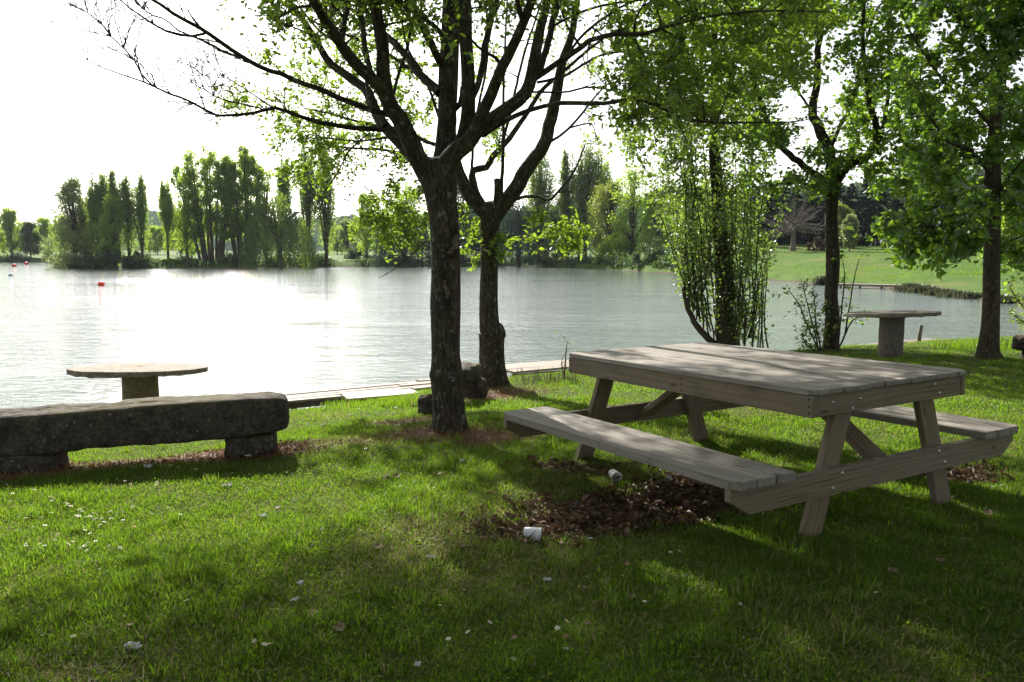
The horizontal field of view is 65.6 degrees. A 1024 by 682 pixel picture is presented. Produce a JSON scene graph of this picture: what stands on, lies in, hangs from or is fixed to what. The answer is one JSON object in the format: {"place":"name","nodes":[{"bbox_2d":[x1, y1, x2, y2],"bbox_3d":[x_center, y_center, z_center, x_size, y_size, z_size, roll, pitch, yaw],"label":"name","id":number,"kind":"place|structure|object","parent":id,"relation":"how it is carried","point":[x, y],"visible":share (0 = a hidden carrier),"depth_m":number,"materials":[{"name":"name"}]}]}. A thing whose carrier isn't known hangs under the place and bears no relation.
{"place":"outdoors","nodes":[
{"label":"outdoors","id":0,"kind":"place"},
{"bbox_2d":[0,203,626,250],"bbox_3d":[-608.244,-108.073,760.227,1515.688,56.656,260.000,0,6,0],"label":"hills","id":1,"kind":"structure","parent":0,"point":[155,220],"depth_m":688.61,"materials":[{"name":"green plant"}]},
{"bbox_2d":[313,392,417,407],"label":"tall grass","id":2,"kind":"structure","parent":0,"point":[407,402],"depth_m":9.51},
{"bbox_2d":[0,262,1023,409],"bbox_3d":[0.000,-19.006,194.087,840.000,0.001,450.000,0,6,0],"label":"water","id":3,"kind":"structure","parent":0,"point":[242,330],"depth_m":28.63,"materials":[{"name":"grey liquid"}]},
{"bbox_2d":[799,275,843,284],"bbox_3d":[24.020,-4.742,61.699,3.684,0.775,1.909,0,6,0],"label":"reed clump","id":4,"kind":"object","parent":3,"relation":"on","point":[819,280],"visible":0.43,"depth_m":61.52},
{"bbox_2d":[919,288,960,295],"bbox_3d":[25.124,-2.869,46.295,3.131,0.444,2.021,0,6,0],"label":"reed clump","id":5,"kind":"object","parent":3,"relation":"on","point":[932,292],"visible":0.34,"depth_m":46.26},
{"bbox_2d":[938,292,981,298],"bbox_3d":[24.704,-2.490,43.139,3.034,0.374,1.353,2,6,13],"label":"reed clump","id":6,"kind":"object","parent":3,"relation":"on","point":[970,295],"visible":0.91,"depth_m":42.80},
{"bbox_2d":[0,238,1023,681],"bbox_3d":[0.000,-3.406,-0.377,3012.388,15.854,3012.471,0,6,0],"label":"ground","id":7,"kind":"structure","parent":0,"point":[968,282],"depth_m":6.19,"materials":[{"name":"plant"}]},
{"bbox_2d":[0,203,26,254],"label":"tree","id":8,"kind":"object","parent":7,"relation":"on","point":[8,222],"visible":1,"depth_m":215.21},
{"bbox_2d":[16,219,42,255],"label":"tree","id":9,"kind":"object","parent":7,"relation":"on","point":[27,228],"visible":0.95,"depth_m":220.76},
{"bbox_2d":[28,214,57,256],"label":"tree","id":10,"kind":"object","parent":7,"relation":"on","point":[43,224],"visible":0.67,"depth_m":222.60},
{"bbox_2d":[47,215,68,253],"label":"tree","id":11,"kind":"object","parent":7,"relation":"on","point":[54,223],"visible":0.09,"depth_m":201.63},
{"bbox_2d":[38,226,101,268],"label":"bush","id":12,"kind":"object","parent":7,"relation":"on","point":[69,258],"visible":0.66,"depth_m":128.49,"materials":[{"name":"plant"}]},
{"bbox_2d":[46,171,94,263],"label":"tree","id":13,"kind":"object","parent":7,"relation":"on","point":[71,189],"visible":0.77,"depth_m":131.67,"materials":[{"name":"plant"}]},
{"bbox_2d":[69,195,95,256],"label":"tree","id":14,"kind":"object","parent":7,"relation":"on","point":[84,220],"visible":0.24,"depth_m":133.25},
{"bbox_2d":[67,251,103,268],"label":"bush","id":15,"kind":"object","parent":7,"relation":"on","point":[75,266],"visible":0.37,"depth_m":127.02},
{"bbox_2d":[80,170,105,256],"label":"poplar tree","id":16,"kind":"object","parent":7,"relation":"on","point":[92,210],"visible":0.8,"depth_m":128.63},
{"bbox_2d":[94,173,107,246],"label":"poplar tree","id":17,"kind":"object","parent":7,"relation":"on","point":[102,183],"visible":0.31,"depth_m":129.50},
{"bbox_2d":[82,245,132,268],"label":"bush","id":18,"kind":"object","parent":7,"relation":"on","point":[109,256],"visible":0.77,"depth_m":125.59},
{"bbox_2d":[89,190,133,267],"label":"tree","id":19,"kind":"object","parent":7,"relation":"on","point":[113,228],"visible":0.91,"depth_m":126.04,"materials":[{"name":"plant"}]},
{"bbox_2d":[105,169,126,267],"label":"poplar tree","id":20,"kind":"object","parent":7,"relation":"on","point":[112,184],"visible":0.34,"depth_m":127.61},
{"bbox_2d":[117,175,136,255],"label":"poplar tree","id":21,"kind":"object","parent":7,"relation":"on","point":[124,192],"visible":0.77,"depth_m":129.04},
{"bbox_2d":[124,641,141,648],"bbox_3d":[-1.429,1.150,3.007,0.070,0.026,0.045,0,6,0],"label":"paper scrap","id":22,"kind":"object","parent":7,"relation":"on","point":[137,645],"visible":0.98,"depth_m":3.00,"materials":[{"name":"white"}]},
{"bbox_2d":[66,362,207,399],"bbox_3d":[-4.130,0.665,8.875,1.425,0.863,1.427,0,6,0],"label":"round table","id":23,"kind":"object","parent":7,"relation":"on","point":[139,380],"visible":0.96,"depth_m":8.68,"materials":[{"name":"stone"}]},
{"bbox_2d":[119,250,154,268],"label":"bush","id":24,"kind":"object","parent":7,"relation":"on","point":[134,259],"visible":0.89,"depth_m":126.11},
{"bbox_2d":[128,168,152,253],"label":"poplar tree","id":25,"kind":"object","parent":7,"relation":"on","point":[139,204],"visible":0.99,"depth_m":128.96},
{"bbox_2d":[0,391,289,477],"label":"stone bench","id":26,"kind":"object","parent":7,"relation":"on","point":[44,438],"visible":0.93,"depth_m":5.98,"materials":[{"name":"stone"}]},
{"bbox_2d":[145,223,170,254],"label":"tree","id":27,"kind":"object","parent":7,"relation":"on","point":[157,244],"visible":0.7,"depth_m":212.26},
{"bbox_2d":[154,180,179,257],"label":"poplar tree","id":28,"kind":"object","parent":7,"relation":"on","point":[166,205],"visible":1,"depth_m":131.08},
{"bbox_2d":[162,257,177,264],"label":"bush","id":29,"kind":"object","parent":7,"relation":"on","point":[170,261],"visible":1,"depth_m":129.23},
{"bbox_2d":[162,226,194,254],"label":"tree","id":30,"kind":"object","parent":7,"relation":"on","point":[180,251],"visible":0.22,"depth_m":196.71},
{"bbox_2d":[171,168,200,257],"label":"tree","id":31,"kind":"object","parent":7,"relation":"on","point":[187,241],"visible":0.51,"depth_m":135.05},
{"bbox_2d":[171,224,209,257],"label":"tree","id":32,"kind":"object","parent":7,"relation":"on","point":[191,251],"visible":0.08,"depth_m":167.42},
{"bbox_2d":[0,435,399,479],"bbox_3d":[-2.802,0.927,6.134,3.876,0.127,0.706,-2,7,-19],"label":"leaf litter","id":33,"kind":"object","parent":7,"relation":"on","point":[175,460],"visible":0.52,"depth_m":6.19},
{"bbox_2d":[166,141,238,260],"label":"tree","id":34,"kind":"object","parent":7,"relation":"on","point":[206,197],"visible":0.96,"depth_m":134.01,"materials":[{"name":"plant"}]},
{"bbox_2d":[209,143,266,258],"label":"tree","id":35,"kind":"object","parent":7,"relation":"on","point":[240,212],"visible":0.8,"depth_m":134.50,"materials":[{"name":"plant"}]},
{"bbox_2d":[243,161,283,257],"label":"tree","id":36,"kind":"object","parent":7,"relation":"on","point":[267,184],"visible":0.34,"depth_m":136.72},
{"bbox_2d":[239,191,317,268],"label":"willow tree","id":37,"kind":"object","parent":7,"relation":"on","point":[285,225],"visible":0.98,"depth_m":128.99,"materials":[{"name":"green plant"}]},
{"bbox_2d":[272,160,293,258],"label":"poplar tree","id":38,"kind":"object","parent":7,"relation":"on","point":[283,188],"visible":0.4,"depth_m":139.13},
{"bbox_2d":[0,383,567,481],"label":"dry litter","id":39,"kind":"object","parent":7,"relation":"on","point":[221,452],"visible":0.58,"depth_m":6.57,"materials":[{"name":"plant"}]},
{"bbox_2d":[296,139,317,244],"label":"poplar tree","id":40,"kind":"object","parent":7,"relation":"on","point":[306,202],"visible":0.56,"depth_m":138.57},
{"bbox_2d":[309,150,342,266],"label":"poplar tree","id":41,"kind":"object","parent":7,"relation":"on","point":[325,209],"visible":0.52,"depth_m":137.68,"materials":[{"name":"plant"}]},
{"bbox_2d":[322,225,351,253],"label":"tree","id":42,"kind":"object","parent":7,"relation":"on","point":[335,247],"visible":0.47,"depth_m":231.94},
{"bbox_2d":[332,622,345,630],"bbox_3d":[-0.688,1.138,3.162,0.049,0.014,0.056,-21,29,-35],"label":"dead leaf","id":43,"kind":"object","parent":7,"relation":"on","point":[340,626],"visible":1,"depth_m":3.17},
{"bbox_2d":[335,217,356,254],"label":"tree","id":44,"kind":"object","parent":7,"relation":"on","point":[343,232],"visible":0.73,"depth_m":187.90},
{"bbox_2d":[280,378,430,408],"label":"walkway","id":45,"kind":"structure","parent":7,"relation":"on","point":[305,398],"depth_m":12.57,"materials":[{"name":"concrete"}]},
{"bbox_2d":[343,244,373,258],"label":"bush","id":46,"kind":"object","parent":7,"relation":"on","point":[354,254],"visible":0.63,"depth_m":168.24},
{"bbox_2d":[345,189,380,258],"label":"tree","id":47,"kind":"object","parent":7,"relation":"on","point":[366,243],"visible":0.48,"depth_m":162.72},
{"bbox_2d":[0,248,744,276],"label":"undergrowth","id":48,"kind":"object","parent":7,"relation":"on","point":[613,262],"visible":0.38,"depth_m":132.27,"materials":[{"name":"plant"}]},
{"bbox_2d":[340,389,416,400],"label":"ramp","id":49,"kind":"structure","parent":7,"relation":"on","point":[362,395],"depth_m":11.20,"materials":[{"name":"white concrete"}]},
{"bbox_2d":[371,202,430,266],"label":"willow tree","id":50,"kind":"object","parent":7,"relation":"on","point":[381,255],"visible":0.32,"depth_m":141.21,"materials":[{"name":"green plant"}]},
{"bbox_2d":[384,178,429,254],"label":"tree","id":51,"kind":"object","parent":7,"relation":"on","point":[400,200],"visible":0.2,"depth_m":150.08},
{"bbox_2d":[176,0,648,387],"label":"tree","id":52,"kind":"object","parent":7,"relation":"on","point":[491,214],"visible":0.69,"depth_m":10.58,"materials":[{"name":"green plant"}]},
{"bbox_2d":[25,0,861,433],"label":"tree","id":53,"kind":"object","parent":7,"relation":"on","point":[673,102],"visible":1,"depth_m":6.46,"materials":[{"name":"green plant"}]},
{"bbox_2d":[417,362,488,415],"bbox_3d":[-0.666,0.571,9.077,0.357,0.534,1.677,2,7,17],"label":"stone bench","id":54,"kind":"object","parent":7,"relation":"on","point":[475,384],"visible":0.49,"depth_m":9.46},
{"bbox_2d":[457,200,480,264],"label":"willow tree","id":55,"kind":"object","parent":7,"relation":"on","point":[475,246],"visible":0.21,"depth_m":144.94,"materials":[{"name":"green plant"}]},
{"bbox_2d":[457,176,481,254],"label":"tree","id":56,"kind":"object","parent":7,"relation":"on","point":[459,198],"visible":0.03,"depth_m":151.22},
{"bbox_2d":[498,193,548,266],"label":"willow tree","id":57,"kind":"object","parent":7,"relation":"on","point":[516,223],"visible":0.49,"depth_m":143.12,"materials":[{"name":"green plant"}]},
{"bbox_2d":[523,527,541,540],"bbox_3d":[0.108,1.017,4.197,0.096,0.075,0.076,1,6,12],"label":"plastic cup","id":58,"kind":"object","parent":7,"relation":"on","point":[535,531],"visible":1,"depth_m":4.17,"materials":[{"name":"white"}]},
{"bbox_2d":[505,359,568,375],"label":"walkway","id":59,"kind":"structure","parent":7,"relation":"on","point":[547,365],"depth_m":13.91,"materials":[{"name":"concrete"}]},
{"bbox_2d":[521,149,559,262],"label":"poplar tree","id":60,"kind":"object","parent":7,"relation":"on","point":[539,184],"visible":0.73,"depth_m":142.67,"materials":[{"name":"green plant"}]},
{"bbox_2d":[536,237,576,264],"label":"bush","id":61,"kind":"object","parent":7,"relation":"on","point":[543,254],"visible":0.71,"depth_m":140.85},
{"bbox_2d":[545,196,583,253],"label":"tree","id":62,"kind":"object","parent":7,"relation":"on","point":[556,210],"visible":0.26,"depth_m":144.13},
{"bbox_2d":[554,147,576,259],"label":"poplar tree","id":63,"kind":"object","parent":7,"relation":"on","point":[564,198],"visible":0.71,"depth_m":141.09,"materials":[{"name":"green plant"}]},
{"bbox_2d":[555,330,578,378],"bbox_3d":[0.757,0.202,11.093,0.598,0.748,0.363,-6,9,-44],"label":"sapling","id":64,"kind":"object","parent":7,"relation":"on","point":[565,366],"visible":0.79,"depth_m":10.98,"materials":[{"name":"green plant"}]},
{"bbox_2d":[567,143,597,256],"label":"poplar tree","id":65,"kind":"object","parent":7,"relation":"on","point":[582,191],"visible":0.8,"depth_m":137.09,"materials":[{"name":"green plant"}]},
{"bbox_2d":[571,194,593,258],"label":"tree","id":66,"kind":"object","parent":7,"relation":"on","point":[582,232],"visible":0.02,"depth_m":148.48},
{"bbox_2d":[584,145,614,245],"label":"poplar tree","id":67,"kind":"object","parent":7,"relation":"on","point":[604,173],"visible":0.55,"depth_m":136.26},
{"bbox_2d":[585,176,630,255],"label":"tree","id":68,"kind":"object","parent":7,"relation":"on","point":[602,203],"visible":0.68,"depth_m":125.84,"materials":[{"name":"plant"}]},
{"bbox_2d":[609,469,621,482],"bbox_3d":[0.682,0.897,5.289,0.078,0.078,0.094,-2,7,-14],"label":"plastic cup","id":69,"kind":"object","parent":7,"relation":"on","point":[612,472],"visible":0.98,"depth_m":5.28,"materials":[{"name":"white"}]},
{"bbox_2d":[590,232,642,263],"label":"bush","id":70,"kind":"object","parent":7,"relation":"on","point":[601,249],"visible":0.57,"depth_m":122.55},
{"bbox_2d":[606,159,649,255],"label":"tree","id":71,"kind":"object","parent":7,"relation":"on","point":[631,200],"visible":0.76,"depth_m":120.31,"materials":[{"name":"plant"}]},
{"bbox_2d":[626,237,669,266],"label":"bush","id":72,"kind":"object","parent":7,"relation":"on","point":[652,251],"visible":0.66,"depth_m":106.79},
{"bbox_2d":[634,184,679,249],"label":"tree","id":73,"kind":"object","parent":7,"relation":"on","point":[653,229],"visible":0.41,"depth_m":116.36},
{"bbox_2d":[664,242,706,262],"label":"bush","id":74,"kind":"object","parent":7,"relation":"on","point":[669,249],"visible":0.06,"depth_m":102.61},
{"bbox_2d":[670,169,711,246],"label":"tree","id":75,"kind":"object","parent":7,"relation":"on","point":[700,213],"visible":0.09,"depth_m":123.11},
{"bbox_2d":[612,0,803,347],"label":"poplar tree","id":76,"kind":"object","parent":7,"relation":"on","point":[730,305],"visible":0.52,"depth_m":16.60,"materials":[{"name":"green plant"}]},
{"bbox_2d":[448,455,1023,546],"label":"leaf litter","id":77,"kind":"object","parent":7,"relation":"on","point":[577,519],"visible":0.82,"depth_m":4.71,"materials":[{"name":"plant"}]},
{"bbox_2d":[726,186,756,245],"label":"tree","id":78,"kind":"object","parent":7,"relation":"on","point":[739,212],"visible":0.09,"depth_m":127.26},
{"bbox_2d":[734,188,762,247],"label":"conifer tree","id":79,"kind":"object","parent":7,"relation":"on","point":[754,198],"visible":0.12,"depth_m":132.04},
{"bbox_2d":[738,247,766,258],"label":"bush","id":80,"kind":"object","parent":7,"relation":"on","point":[763,249],"visible":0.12,"depth_m":98.59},
{"bbox_2d":[503,342,1017,538],"bbox_3d":[1.558,0.550,5.330,2.490,0.846,2.257,-4,6,-30],"label":"picnic table","id":81,"kind":"object","parent":7,"relation":"on","point":[835,393],"visible":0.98,"depth_m":4.64,"materials":[{"name":"grey wood"}]},
{"bbox_2d":[754,192,789,244],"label":"conifer tree","id":82,"kind":"object","parent":7,"relation":"on","point":[765,226],"visible":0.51,"depth_m":128.44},
{"bbox_2d":[765,184,802,243],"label":"conifer tree","id":83,"kind":"object","parent":7,"relation":"on","point":[785,192],"visible":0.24,"depth_m":130.31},
{"bbox_2d":[765,195,824,250],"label":"tree","id":84,"kind":"object","parent":7,"relation":"on","point":[794,225],"visible":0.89,"depth_m":110.56,"materials":[{"name":"brown plant"}]},
{"bbox_2d":[785,185,812,243],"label":"conifer tree","id":85,"kind":"object","parent":7,"relation":"on","point":[800,196],"visible":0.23,"depth_m":130.97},
{"bbox_2d":[771,274,845,350],"bbox_3d":[5.452,-0.437,14.716,1.428,1.644,0.798,-3,7,-27],"label":"sapling","id":86,"kind":"object","parent":7,"relation":"on","point":[815,331],"visible":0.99,"depth_m":14.69,"materials":[{"name":"green plant"}]},
{"bbox_2d":[797,182,824,243],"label":"conifer tree","id":87,"kind":"object","parent":7,"relation":"on","point":[811,203],"visible":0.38,"depth_m":130.96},
{"bbox_2d":[806,236,825,250],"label":"bush","id":88,"kind":"object","parent":7,"relation":"on","point":[819,243],"visible":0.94,"depth_m":111.00,"materials":[{"name":"green plant"}]},
{"bbox_2d":[813,195,824,235],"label":"conifer tree","id":89,"kind":"object","parent":7,"relation":"on","point":[822,202],"visible":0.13,"depth_m":132.27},
{"bbox_2d":[823,183,849,226],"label":"conifer tree","id":90,"kind":"object","parent":7,"relation":"on","point":[841,190],"visible":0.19,"depth_m":131.78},
{"bbox_2d":[712,0,972,349],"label":"tree","id":91,"kind":"object","parent":7,"relation":"on","point":[827,184],"visible":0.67,"depth_m":14.17,"materials":[{"name":"green plant"}]},
{"bbox_2d":[838,201,856,247],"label":"tree","id":92,"kind":"object","parent":7,"relation":"on","point":[843,210],"visible":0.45,"depth_m":115.99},
{"bbox_2d":[839,213,859,250],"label":"tree","id":93,"kind":"object","parent":7,"relation":"on","point":[849,241],"visible":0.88,"depth_m":106.59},
{"bbox_2d":[831,248,877,349],"bbox_3d":[6.249,-0.765,14.705,0.901,1.928,0.636,0,6,0],"label":"sapling","id":94,"kind":"object","parent":7,"relation":"on","point":[842,305],"visible":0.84,"depth_m":14.64,"materials":[{"name":"green plant"}]},
{"bbox_2d":[844,183,864,233],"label":"conifer tree","id":95,"kind":"object","parent":7,"relation":"on","point":[852,196],"visible":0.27,"depth_m":132.23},
{"bbox_2d":[838,283,900,288],"bbox_3d":[25.032,-3.451,55.708,4.186,1.070,1.400,5,8,36],"label":"landing stage","id":96,"kind":"object","parent":7,"relation":"on","point":[873,285],"visible":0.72,"depth_m":54.94,"materials":[{"name":"grey wood"}]},
{"bbox_2d":[852,178,887,245],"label":"conifer tree","id":97,"kind":"object","parent":7,"relation":"on","point":[866,222],"visible":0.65,"depth_m":126.96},
{"bbox_2d":[730,0,1023,359],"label":"tree","id":98,"kind":"object","parent":7,"relation":"on","point":[960,231],"visible":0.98,"depth_m":10.90,"materials":[{"name":"green plant"}]},
{"bbox_2d":[860,180,893,244],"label":"conifer tree","id":99,"kind":"object","parent":7,"relation":"on","point":[883,200],"visible":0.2,"depth_m":129.29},
{"bbox_2d":[734,245,1021,282],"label":"meadow grass","id":100,"kind":"structure","parent":7,"relation":"on","point":[959,272],"depth_m":72.30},
{"bbox_2d":[879,181,903,243],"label":"conifer tree","id":101,"kind":"object","parent":7,"relation":"on","point":[894,203],"visible":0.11,"depth_m":129.98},
{"bbox_2d":[847,310,941,356],"bbox_3d":[6.206,-0.081,13.018,1.399,0.855,1.400,0,6,0],"label":"round table","id":102,"kind":"object","parent":7,"relation":"on","point":[891,333],"visible":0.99,"depth_m":12.84,"materials":[{"name":"stone"}]},
{"bbox_2d":[859,338,944,344],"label":"walkway","id":103,"kind":"structure","parent":7,"relation":"on","point":[915,340],"depth_m":19.59,"materials":[{"name":"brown wood"}]},
{"bbox_2d":[890,184,915,243],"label":"conifer tree","id":104,"kind":"object","parent":7,"relation":"on","point":[900,203],"visible":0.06,"depth_m":127.74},
{"bbox_2d":[884,282,932,291],"bbox_3d":[25.518,-3.466,50.833,3.132,0.564,1.625,-3,7,-28],"label":"reed clump","id":105,"kind":"object","parent":7,"relation":"on","point":[905,285],"visible":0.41,"depth_m":50.58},
{"bbox_2d":[917,325,922,340],"bbox_3d":[9.584,0.115,18.726,0.138,0.998,0.092,0,6,0],"label":"stake","id":106,"kind":"object","parent":7,"relation":"on","point":[919,335],"visible":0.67,"depth_m":18.66,"materials":[{"name":"grey wood"}]},
{"bbox_2d":[896,285,944,292],"bbox_3d":[25.337,-3.236,49.132,3.563,0.504,2.013,0,6,0],"label":"reed clump","id":107,"kind":"object","parent":7,"relation":"on","point":[916,288],"visible":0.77,"depth_m":48.91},
{"bbox_2d":[934,290,973,296],"bbox_3d":[25.017,-2.647,44.374,2.980,0.392,1.599,2,7,15],"label":"reed clump","id":108,"kind":"object","parent":7,"relation":"on","point":[950,293],"visible":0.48,"depth_m":44.23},
{"bbox_2d":[930,336,1013,349],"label":"tall grass","id":109,"kind":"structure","parent":7,"relation":"on","point":[1007,344],"depth_m":14.07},
{"bbox_2d":[971,294,1023,302],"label":"reed clump","id":110,"kind":"object","parent":7,"relation":"on","point":[1005,297],"visible":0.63,"depth_m":38.96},
{"bbox_2d":[977,188,1022,263],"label":"tree","id":111,"kind":"object","parent":7,"relation":"on","point":[1003,224],"visible":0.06,"depth_m":68.61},
{"bbox_2d":[1001,250,1023,333],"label":"sapling","id":112,"kind":"object","parent":7,"relation":"on","point":[1018,319],"visible":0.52,"depth_m":15.45,"materials":[{"name":"green plant"}]},
{"bbox_2d":[1011,335,1023,358],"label":"stone bench","id":113,"kind":"object","parent":7,"relation":"on","point":[1017,342],"visible":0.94,"depth_m":11.91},
{"bbox_2d":[0,0,1023,226],"label":"sky","id":114,"kind":"structure","parent":0,"point":[57,119],"materials":[{"name":"white"}]},
{"bbox_2d":[510,364,580,383],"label":"tall grass","id":115,"kind":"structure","parent":0,"point":[522,375],"depth_m":10.77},
{"bbox_2d":[603,163,1021,249],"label":"trees","id":116,"kind":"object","parent":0,"point":[859,188],"depth_m":436.16,"materials":[{"name":"green plant"}]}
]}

